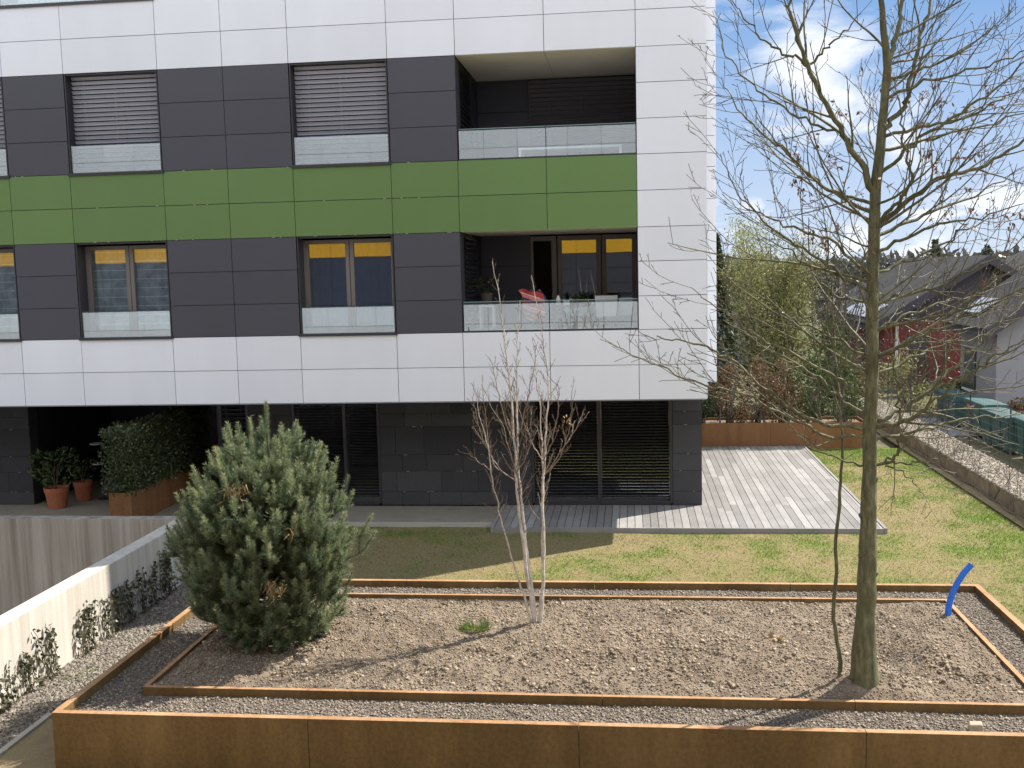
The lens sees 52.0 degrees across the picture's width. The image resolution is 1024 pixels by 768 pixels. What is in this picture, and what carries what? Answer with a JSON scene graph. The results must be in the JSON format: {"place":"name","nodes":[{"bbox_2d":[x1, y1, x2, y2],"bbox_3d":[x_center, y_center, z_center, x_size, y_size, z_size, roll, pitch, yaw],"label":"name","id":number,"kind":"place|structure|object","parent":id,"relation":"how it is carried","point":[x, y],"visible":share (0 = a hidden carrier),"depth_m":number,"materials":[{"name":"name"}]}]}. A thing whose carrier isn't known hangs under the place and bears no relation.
{"place":"outdoors","nodes":[
{"label":"outdoors","id":0,"kind":"place"},
{"bbox_2d":[0,473,267,525],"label":"terrace","id":1,"kind":"structure","parent":0,"point":[94,506],"depth_m":20.75,"materials":[{"name":"grey concrete"}]},
{"bbox_2d":[27,446,82,508],"bbox_3d":[-9.005,1.838,20.732,1.092,1.232,0.996,-5,7,-31],"label":"terracotta pot","id":2,"kind":"object","parent":1,"relation":"on","point":[56,494],"visible":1,"depth_m":20.65,"materials":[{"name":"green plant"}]},
{"bbox_2d":[66,457,98,501],"bbox_3d":[-8.738,1.926,21.417,0.617,0.900,0.556,-1,6,6],"label":"terracotta pot","id":3,"kind":"object","parent":1,"relation":"on","point":[83,489],"visible":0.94,"depth_m":21.33,"materials":[{"name":"orange ceramic"}]},
{"bbox_2d":[90,442,108,499],"bbox_3d":[-8.417,1.781,21.451,0.335,1.160,0.256,-5,7,-33],"label":"plant stand","id":4,"kind":"object","parent":1,"relation":"on","point":[104,497],"visible":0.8,"depth_m":21.46,"materials":[{"name":"grey metal"}]},
{"bbox_2d":[98,405,211,515],"bbox_3d":[-6.944,1.449,20.769,0.760,1.893,3.714,-1,6,6],"label":"hedge trough","id":5,"kind":"object","parent":1,"relation":"on","point":[138,493],"visible":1,"depth_m":20.05,"materials":[{"name":"metal"}]},
{"bbox_2d":[0,0,716,504],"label":"apartment building","id":6,"kind":"structure","parent":1,"relation":"on","point":[316,218],"depth_m":18.73,"materials":[{"name":"white paint"}]},
{"bbox_2d":[0,77,9,178],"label":"window","id":7,"kind":"structure","parent":6,"relation":"in","point":[3,174],"depth_m":19.08,"materials":[{"name":"grey metal"}]},
{"bbox_2d":[0,245,22,341],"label":"window","id":8,"kind":"structure","parent":6,"relation":"in","point":[9,303],"depth_m":19.68,"materials":[{"name":"glass"}]},
{"bbox_2d":[0,0,149,8],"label":"window","id":9,"kind":"structure","parent":6,"relation":"in","point":[4,4],"depth_m":18.59,"materials":[{"name":"grey metal"}]},
{"bbox_2d":[64,70,163,175],"bbox_3d":[-7.083,-4.654,18.851,1.790,1.790,0.405,-1,6,6],"label":"window","id":10,"kind":"structure","parent":6,"relation":"in","point":[72,82],"depth_m":18.87,"materials":[{"name":"grey metal"}]},
{"bbox_2d":[75,241,173,340],"bbox_3d":[-7.007,-1.704,19.206,1.790,1.765,0.485,-1,6,6],"label":"window","id":11,"kind":"structure","parent":6,"relation":"in","point":[123,290],"depth_m":19.39,"materials":[{"name":"grey metal"}]},
{"bbox_2d":[218,405,248,466],"bbox_3d":[-5.405,1.288,20.665,0.589,2.160,0.235,-1,6,6],"label":"window","id":12,"kind":"structure","parent":6,"relation":"in","point":[223,418],"depth_m":20.54,"materials":[{"name":"grey metal"}]},
{"bbox_2d":[291,403,381,504],"bbox_3d":[-3.385,1.263,20.437,1.725,2.160,0.235,-1,6,6],"label":"window","id":13,"kind":"structure","parent":6,"relation":"in","point":[345,422],"depth_m":20.35,"materials":[{"name":"grey metal"}]},
{"bbox_2d":[289,59,391,167],"bbox_3d":[-2.979,-4.705,18.388,1.790,1.790,0.405,-1,6,6],"label":"window","id":14,"kind":"structure","parent":6,"relation":"in","point":[296,70],"depth_m":18.40,"materials":[{"name":"grey metal"}]},
{"bbox_2d":[297,234,397,336],"bbox_3d":[-2.885,-1.771,18.900,1.790,1.765,0.805,-1,6,6],"label":"window","id":15,"kind":"structure","parent":6,"relation":"in","point":[353,280],"depth_m":19.22,"materials":[{"name":"grey glass"}]},
{"bbox_2d":[459,63,474,158],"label":"side window","id":16,"kind":"structure","parent":6,"relation":"in","point":[464,78],"depth_m":19.01,"materials":[{"name":"grey metal"}]},
{"bbox_2d":[464,235,478,329],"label":"side window","id":17,"kind":"structure","parent":6,"relation":"in","point":[469,254],"depth_m":19.26,"materials":[{"name":"grey metal"}]},
{"bbox_2d":[479,305,495,328],"bbox_3d":[-0.463,-1.268,19.751,0.280,0.430,0.280,-1,6,6],"label":"plant stool","id":18,"kind":"object","parent":6,"relation":"on","point":[493,315],"visible":1,"depth_m":19.64,"materials":[{"name":"white paint"}]},
{"bbox_2d":[472,275,500,304],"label":"potted plant","id":19,"kind":"object","parent":18,"relation":"on","point":[486,297],"visible":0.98,"depth_m":19.62,"materials":[{"name":"green plant"}]},
{"bbox_2d":[520,294,566,328],"bbox_3d":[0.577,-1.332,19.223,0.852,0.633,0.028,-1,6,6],"label":"lounge chair","id":20,"kind":"object","parent":6,"relation":"on","point":[548,309],"visible":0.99,"depth_m":19.21,"materials":[{"name":"grey metal"}]},
{"bbox_2d":[518,289,548,322],"bbox_3d":[0.396,-1.420,19.158,0.564,0.638,0.108,-1,6,6],"label":"towel","id":21,"kind":"object","parent":20,"relation":"hanging from","point":[530,308],"visible":0.93,"depth_m":19.15,"materials":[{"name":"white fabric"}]},
{"bbox_2d":[518,144,621,156],"bbox_3d":[1.069,-4.141,19.063,1.850,0.275,0.600,-1,6,6],"label":"white table","id":22,"kind":"object","parent":6,"relation":"on","point":[522,151],"visible":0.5,"depth_m":18.87,"materials":[{"name":"white paint"}]},
{"bbox_2d":[551,303,593,327],"bbox_3d":[1.119,-1.256,19.323,0.760,0.420,0.460,-1,6,6],"label":"balcony table","id":23,"kind":"object","parent":6,"relation":"on","point":[553,306],"visible":0.99,"depth_m":19.09,"materials":[{"name":"grey metal"}]},
{"bbox_2d":[556,296,560,304],"bbox_3d":[0.848,-1.539,19.271,0.090,0.165,0.090,-1,6,6],"label":"white jar","id":24,"kind":"object","parent":23,"relation":"on","point":[557,301],"visible":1,"depth_m":19.24,"materials":[{"name":"white ceramic"}]},
{"bbox_2d":[563,300,569,304],"bbox_3d":[1.002,-1.492,19.208,0.120,0.079,0.100,-1,6,6],"label":"white box","id":25,"kind":"object","parent":23,"relation":"on","point":[566,302],"visible":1,"depth_m":19.16,"materials":[{"name":"white paint"}]},
{"bbox_2d":[571,294,589,303],"bbox_3d":[1.268,-1.575,19.334,0.364,0.203,0.224,-1,6,6],"label":"plant trough","id":26,"kind":"object","parent":23,"relation":"on","point":[577,301],"visible":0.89,"depth_m":19.26,"materials":[{"name":"black"}]},
{"bbox_2d":[527,75,634,155],"bbox_3d":[1.331,-5.016,20.233,2.060,1.740,0.142,-1,6,6],"label":"loggia window","id":27,"kind":"structure","parent":6,"relation":"in","point":[595,101],"depth_m":20.21,"materials":[{"name":"grey metal"}]},
{"bbox_2d":[530,234,636,323],"bbox_3d":[1.405,-2.051,20.564,2.060,1.710,0.131,-1,6,6],"label":"patio door","id":28,"kind":"structure","parent":6,"relation":"in","point":[611,236],"depth_m":20.55,"materials":[{"name":"grey"}]},
{"bbox_2d":[530,400,672,504],"bbox_3d":[1.695,1.201,19.863,2.645,2.160,0.235,-1,6,6],"label":"window","id":29,"kind":"structure","parent":6,"relation":"in","point":[599,501],"depth_m":19.81,"materials":[{"name":"grey metal"}]},
{"bbox_2d":[593,294,618,326],"bbox_3d":[1.721,-1.343,19.231,0.474,0.584,0.632,-1,6,6],"label":"white chair","id":30,"kind":"object","parent":6,"relation":"on","point":[608,307],"visible":1,"depth_m":19.45,"materials":[{"name":"white paint"}]},
{"bbox_2d":[0,700,602,767],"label":"earth path","id":31,"kind":"structure","parent":0,"point":[34,748],"depth_m":10.20,"materials":[{"name":"brown soil"}]},
{"bbox_2d":[329,506,501,521],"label":"gravel terrace","id":32,"kind":"structure","parent":0,"point":[428,513],"depth_m":19.56,"materials":[{"name":"grey gravel"}]},
{"bbox_2d":[12,270,1023,701],"bbox_3d":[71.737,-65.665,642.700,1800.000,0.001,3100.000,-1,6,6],"label":"ground","id":33,"kind":"structure","parent":0,"point":[886,442],"depth_m":22.96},
{"bbox_2d":[0,713,51,755],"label":"gravel edging","id":34,"kind":"object","parent":33,"relation":"on","point":[23,734],"visible":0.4,"depth_m":10.58,"materials":[{"name":"concrete"}]},
{"bbox_2d":[265,522,492,526],"bbox_3d":[-2.444,2.572,18.949,4.230,0.148,0.070,-1,6,6],"label":"lawn edging","id":35,"kind":"object","parent":33,"relation":"on","point":[428,524],"visible":0.29,"depth_m":18.83,"materials":[{"name":"concrete"}]},
{"bbox_2d":[52,579,1023,767],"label":"corten planter","id":36,"kind":"object","parent":33,"relation":"on","point":[105,739],"visible":0.6,"depth_m":9.52,"materials":[{"name":"metal"}]},
{"bbox_2d":[74,586,1023,732],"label":"grit","id":37,"kind":"object","parent":36,"relation":"in","point":[339,703],"visible":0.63,"depth_m":9.92,"materials":[{"name":"grey gravel"}]},
{"bbox_2d":[968,721,983,731],"bbox_3d":[4.011,2.969,9.083,0.123,0.099,0.089,0,6,16],"label":"stone block","id":38,"kind":"object","parent":37,"relation":"on","point":[975,726],"depth_m":9.05,"materials":[{"name":"white stone"}]},
{"bbox_2d":[491,446,887,533],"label":"wooden deck","id":39,"kind":"structure","parent":33,"relation":"on","point":[772,489],"depth_m":19.44,"materials":[{"name":"grey wood"}]},
{"bbox_2d":[702,318,741,417],"bbox_3d":[5.906,-0.562,31.541,2.148,3.537,1.758,-1,6,6],"label":"evergreen shrub","id":40,"kind":"object","parent":33,"relation":"on","point":[712,415],"visible":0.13,"depth_m":31.43,"materials":[{"name":"green plant"}]},
{"bbox_2d":[704,233,756,402],"bbox_3d":[6.543,-2.050,33.995,2.522,5.712,2.703,2,7,30],"label":"conifer","id":41,"kind":"object","parent":33,"relation":"on","point":[719,250],"visible":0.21,"depth_m":33.62,"materials":[{"name":"green plant"}]},
{"bbox_2d":[716,211,831,416],"bbox_3d":[7.510,-2.201,32.052,4.548,6.425,4.343,-4,7,-25],"label":"willow tree","id":42,"kind":"object","parent":33,"relation":"on","point":[788,285],"visible":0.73,"depth_m":31.50,"materials":[{"name":"green plant"}]},
{"bbox_2d":[702,416,862,448],"bbox_3d":[6.583,1.264,26.438,4.320,0.725,1.020,-1,6,6],"label":"corten trough","id":43,"kind":"object","parent":33,"relation":"on","point":[715,432],"visible":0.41,"depth_m":25.96,"materials":[{"name":"metal"}]},
{"bbox_2d":[702,390,715,422],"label":"hedge shrub","id":44,"kind":"object","parent":43,"relation":"in","point":[704,412],"visible":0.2,"depth_m":26.38,"materials":[{"name":"green plant"}]},
{"bbox_2d":[708,352,755,422],"bbox_3d":[5.516,0.112,26.498,1.193,1.895,0.951,-3,6,-17],"label":"hedge shrub","id":45,"kind":"object","parent":43,"relation":"in","point":[723,379],"visible":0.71,"depth_m":26.45,"materials":[{"name":"brown plant"}]},
{"bbox_2d":[731,350,783,422],"bbox_3d":[6.163,0.100,26.345,1.306,1.925,0.876,1,7,21],"label":"hedge shrub","id":46,"kind":"object","parent":43,"relation":"in","point":[758,415],"visible":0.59,"depth_m":26.29,"materials":[{"name":"brown plant"}]},
{"bbox_2d":[763,352,807,422],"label":"hedge shrub","id":47,"kind":"object","parent":43,"relation":"in","point":[784,389],"visible":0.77,"depth_m":26.22,"materials":[{"name":"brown plant"}]},
{"bbox_2d":[790,347,839,422],"bbox_3d":[7.429,0.056,26.133,1.084,1.998,1.001,-5,7,-28],"label":"hedge shrub","id":48,"kind":"object","parent":43,"relation":"in","point":[814,403],"visible":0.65,"depth_m":26.08,"materials":[{"name":"green plant"}]},
{"bbox_2d":[818,353,863,421],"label":"hedge shrub","id":49,"kind":"object","parent":43,"relation":"in","point":[844,410],"visible":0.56,"depth_m":26.11,"materials":[{"name":"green plant"}]},
{"bbox_2d":[780,266,813,345],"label":"distant tree","id":50,"kind":"object","parent":33,"relation":"on","point":[801,314],"visible":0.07,"depth_m":58.25,"materials":[{"name":"green plant"}]},
{"bbox_2d":[807,258,846,335],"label":"distant tree","id":51,"kind":"object","parent":33,"relation":"on","point":[829,291],"visible":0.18,"depth_m":60.01,"materials":[{"name":"green plant"}]},
{"bbox_2d":[781,301,879,416],"bbox_3d":[9.488,-0.802,31.727,2.888,3.802,2.033,-1,6,6],"label":"evergreen shrub","id":52,"kind":"object","parent":33,"relation":"on","point":[821,398],"visible":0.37,"depth_m":31.61,"materials":[{"name":"green plant"}]},
{"bbox_2d":[794,235,898,400],"bbox_3d":[10.996,-2.242,35.395,4.111,5.819,2.676,-1,6,6],"label":"bare thicket","id":53,"kind":"object","parent":33,"relation":"on","point":[853,323],"visible":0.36,"depth_m":35.40,"materials":[{"name":"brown plant"}]},
{"bbox_2d":[828,353,884,398],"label":"garden shrub","id":54,"kind":"object","parent":33,"relation":"on","point":[862,379],"visible":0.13,"depth_m":34.49,"materials":[{"name":"green plant"}]},
{"bbox_2d":[724,244,1023,319],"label":"woodland","id":55,"kind":"object","parent":33,"relation":"on","point":[886,261],"visible":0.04,"depth_m":86.99,"materials":[{"name":"green plant"}]},
{"bbox_2d":[878,345,942,408],"bbox_3d":[12.444,-0.192,33.219,2.404,2.076,1.613,0,6,15],"label":"garden shrub","id":56,"kind":"object","parent":33,"relation":"on","point":[907,369],"visible":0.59,"depth_m":33.20,"materials":[{"name":"green plant"}]},
{"bbox_2d":[879,294,960,395],"bbox_3d":[13.876,-1.410,36.171,3.909,3.799,1.833,-1,6,6],"label":"bare thicket","id":57,"kind":"object","parent":33,"relation":"on","point":[927,376],"visible":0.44,"depth_m":36.12,"materials":[{"name":"brown plant"}]},
{"bbox_2d":[844,397,1023,518],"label":"gravel bed kerb","id":58,"kind":"structure","parent":33,"relation":"on","point":[966,475],"depth_m":21.40,"materials":[{"name":"concrete"}]},
{"bbox_2d":[846,395,1023,502],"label":"bed gravel","id":59,"kind":"structure","parent":58,"relation":"on","point":[984,469],"depth_m":22.08,"materials":[{"name":"grey gravel"}]},
{"bbox_2d":[880,361,1023,474],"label":"wire fence","id":60,"kind":"object","parent":58,"relation":"on","point":[969,414],"visible":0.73,"depth_m":23.81,"materials":[{"name":"green"}]},
{"bbox_2d":[928,239,941,256],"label":"distant tree","id":61,"kind":"object","parent":33,"relation":"on","point":[937,249],"visible":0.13,"depth_m":66.81,"materials":[{"name":"green plant"}]},
{"bbox_2d":[927,378,963,410],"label":"garden shrub","id":62,"kind":"object","parent":33,"relation":"on","point":[957,387],"visible":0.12,"depth_m":32.46,"materials":[{"name":"green plant"}]},
{"bbox_2d":[940,269,1023,404],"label":"grey house","id":63,"kind":"structure","parent":33,"relation":"on","point":[1000,370],"depth_m":29.59,"materials":[{"name":"paint"}]},
{"bbox_2d":[961,348,976,392],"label":"window","id":64,"kind":"structure","parent":63,"relation":"in","point":[968,384],"depth_m":31.41,"materials":[{"name":"grey glass"}]},
{"bbox_2d":[962,396,1008,438],"bbox_3d":[12.268,0.904,27.273,0.600,0.962,1.780,-1,6,6],"label":"waste container","id":65,"kind":"object","parent":33,"relation":"on","point":[983,402],"visible":0.38,"depth_m":27.11,"materials":[{"name":"teal plastic"}]},
{"bbox_2d":[981,244,993,255],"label":"distant tree","id":66,"kind":"object","parent":33,"relation":"on","point":[988,247],"visible":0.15,"depth_m":68.38,"materials":[{"name":"green plant"}]},
{"bbox_2d":[981,407,1023,454],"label":"waste container","id":67,"kind":"object","parent":33,"relation":"on","point":[1002,425],"visible":0.7,"depth_m":25.09,"materials":[{"name":"teal plastic"}]},
{"bbox_2d":[1002,397,1023,413],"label":"garden shrub","id":68,"kind":"object","parent":33,"relation":"on","point":[1019,407],"visible":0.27,"depth_m":27.29,"materials":[{"name":"brown plant"}]},
{"bbox_2d":[1013,416,1023,457],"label":"waste container","id":69,"kind":"object","parent":33,"relation":"on","point":[1019,423],"visible":0.92,"depth_m":24.14,"materials":[{"name":"teal plastic"}]},
{"bbox_2d":[153,596,1023,702],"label":"soil","id":70,"kind":"structure","parent":0,"point":[753,671],"depth_m":10.77,"materials":[{"name":"brown soil"}]},
{"bbox_2d":[157,400,378,653],"bbox_3d":[-2.648,1.574,11.522,2.297,2.849,2.277,-1,6,6],"label":"pine tree","id":71,"kind":"object","parent":70,"relation":"on","point":[240,559],"visible":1,"depth_m":11.04,"materials":[{"name":"green plant"}]},
{"bbox_2d":[454,618,495,632],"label":"grass tuft","id":72,"kind":"object","parent":70,"relation":"on","point":[469,624],"visible":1,"depth_m":11.70,"materials":[{"name":"green plant"}]},
{"bbox_2d":[458,257,588,622],"bbox_3d":[0.122,0.734,11.540,1.348,4.238,0.916,0,6,16],"label":"birch tree","id":73,"kind":"object","parent":70,"relation":"on","point":[527,569],"visible":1,"depth_m":11.57,"materials":[{"name":"beige plant"}]},
{"bbox_2d":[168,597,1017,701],"bbox_3d":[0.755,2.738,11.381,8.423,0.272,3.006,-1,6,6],"label":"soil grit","id":74,"kind":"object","parent":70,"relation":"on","point":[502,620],"visible":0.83,"depth_m":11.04,"materials":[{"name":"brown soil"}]},
{"bbox_2d":[768,634,784,642],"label":"fallen leaf","id":75,"kind":"object","parent":70,"relation":"on","point":[780,638],"visible":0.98,"depth_m":10.93,"materials":[{"name":"beige plant"}]},
{"bbox_2d":[592,0,1023,689],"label":"deciduous tree","id":76,"kind":"object","parent":70,"relation":"on","point":[864,666],"visible":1,"depth_m":9.38,"materials":[{"name":"brown plant"}]},
{"bbox_2d":[810,315,858,675],"bbox_3d":[3.014,1.153,9.857,0.493,3.656,0.237,-1,6,6],"label":"sapling","id":77,"kind":"object","parent":70,"relation":"on","point":[837,644],"visible":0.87,"depth_m":9.85,"materials":[{"name":"brown plant"}]},
{"bbox_2d":[945,563,973,615],"bbox_3d":[5.067,2.382,11.902,0.310,0.738,0.070,-1,6,6],"label":"drainage pipe","id":78,"kind":"object","parent":70,"relation":"on","point":[968,567],"visible":0.95,"depth_m":11.87,"materials":[{"name":"blue plastic"}]},
{"bbox_2d":[285,447,1023,623],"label":"lawn","id":79,"kind":"structure","parent":0,"point":[723,557],"depth_m":16.70,"materials":[{"name":"green plant"}]},
{"bbox_2d":[877,429,1023,527],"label":"soil strip","id":80,"kind":"object","parent":79,"relation":"on","point":[995,505],"visible":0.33,"depth_m":20.87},
{"bbox_2d":[860,390,1023,521],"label":"creeper stems","id":81,"kind":"object","parent":80,"relation":"on","point":[1009,476],"visible":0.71,"depth_m":21.51,"materials":[{"name":"grey plant"}]},
{"bbox_2d":[717,278,805,370],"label":"house","id":82,"kind":"structure","parent":0,"point":[741,329],"depth_m":46.25,"materials":[{"name":"grey tile"}]},
{"bbox_2d":[715,0,1023,262],"label":"sky","id":83,"kind":"structure","parent":0,"point":[845,54],"materials":[{"name":"blue"}]},
{"bbox_2d":[814,255,1017,384],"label":"red house","id":84,"kind":"structure","parent":0,"point":[966,281],"depth_m":39.24,"materials":[{"name":"grey tile"}]},
{"bbox_2d":[906,335,927,365],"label":"window","id":85,"kind":"structure","parent":84,"relation":"in","point":[921,358],"depth_m":39.23,"materials":[{"name":"grey"}]},
{"bbox_2d":[877,418,978,436],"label":"road","id":86,"kind":"structure","parent":0,"point":[955,432],"depth_m":28.46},
{"bbox_2d":[935,389,971,427],"bbox_3d":[12.392,0.693,29.462,0.600,0.912,1.780,-1,6,6],"label":"waste container","id":87,"kind":"object","parent":86,"relation":"on","point":[952,413],"visible":0.49,"depth_m":28.93,"materials":[{"name":"teal plastic"}]},
{"bbox_2d":[1001,251,1023,269],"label":"house","id":88,"kind":"structure","parent":0,"point":[1017,256],"depth_m":62.75,"materials":[{"name":"beige"}]},
{"label":"pebble bed","id":89,"kind":"structure","parent":0,"visible":0},
{"bbox_2d":[0,660,20,709],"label":"ivy plant","id":90,"kind":"object","parent":89,"relation":"on","point":[7,701],"visible":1,"depth_m":11.23,"materials":[{"name":"green plant"}]},
{"bbox_2d":[16,651,38,700],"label":"ivy plant","id":91,"kind":"object","parent":89,"relation":"on","point":[29,658],"visible":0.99,"depth_m":11.57,"materials":[{"name":"green plant"}]},
{"bbox_2d":[23,655,45,691],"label":"ivy plant","id":92,"kind":"object","parent":89,"relation":"on","point":[39,680],"visible":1,"depth_m":11.72,"materials":[{"name":"green plant"}]},
{"bbox_2d":[33,623,61,678],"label":"ivy plant","id":93,"kind":"object","parent":89,"relation":"on","point":[55,657],"visible":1,"depth_m":12.05,"materials":[{"name":"green plant"}]},
{"bbox_2d":[75,607,94,656],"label":"ivy plant","id":94,"kind":"object","parent":89,"relation":"on","point":[78,635],"visible":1,"depth_m":12.79,"materials":[{"name":"green plant"}]},
{"bbox_2d":[77,599,99,648],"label":"ivy plant","id":95,"kind":"object","parent":89,"relation":"on","point":[89,617],"visible":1,"depth_m":12.97,"materials":[{"name":"green plant"}]},
{"bbox_2d":[67,653,117,691],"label":"weed tuft","id":96,"kind":"object","parent":89,"relation":"on","point":[89,671],"visible":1,"depth_m":12.20,"materials":[{"name":"green plant"}]},
{"bbox_2d":[0,581,207,748],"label":"pebbles","id":97,"kind":"object","parent":89,"relation":"on","point":[125,641],"visible":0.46,"depth_m":12.38,"materials":[{"name":"grey gravel"}]},
{"bbox_2d":[99,597,116,639],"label":"ivy plant","id":98,"kind":"object","parent":89,"relation":"on","point":[109,620],"visible":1,"depth_m":13.37,"materials":[{"name":"green plant"}]},
{"bbox_2d":[111,584,127,630],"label":"ivy plant","id":99,"kind":"object","parent":89,"relation":"on","point":[117,599],"visible":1,"depth_m":13.67,"materials":[{"name":"green plant"}]},
{"bbox_2d":[122,579,136,622],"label":"ivy plant","id":100,"kind":"object","parent":89,"relation":"on","point":[132,615],"visible":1,"depth_m":13.96,"materials":[{"name":"green plant"}]},
{"bbox_2d":[131,567,153,614],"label":"ivy plant","id":101,"kind":"object","parent":89,"relation":"on","point":[144,607],"visible":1,"depth_m":14.29,"materials":[{"name":"green plant"}]},
{"bbox_2d":[141,561,160,609],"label":"ivy plant","id":102,"kind":"object","parent":89,"relation":"on","point":[155,584],"visible":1,"depth_m":14.67,"materials":[{"name":"green plant"}]},
{"bbox_2d":[157,550,170,599],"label":"ivy plant","id":103,"kind":"object","parent":89,"relation":"on","point":[163,584],"visible":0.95,"depth_m":14.96,"materials":[{"name":"green plant"}]},
{"bbox_2d":[159,547,178,594],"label":"ivy plant","id":104,"kind":"object","parent":89,"relation":"on","point":[170,570],"visible":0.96,"depth_m":15.14,"materials":[{"name":"green plant"}]},
{"label":"ramp floor","id":105,"kind":"structure","parent":0,"visible":0},
{"bbox_2d":[0,520,190,708],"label":"ivy wall","id":106,"kind":"structure","parent":105,"relation":"on","point":[58,606],"depth_m":12.67,"materials":[{"name":"concrete"}]},
{"bbox_2d":[0,516,194,614],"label":"ramp parapet","id":107,"kind":"structure","parent":105,"relation":"on","point":[39,554],"depth_m":16.26,"materials":[{"name":"concrete"}]}
]}

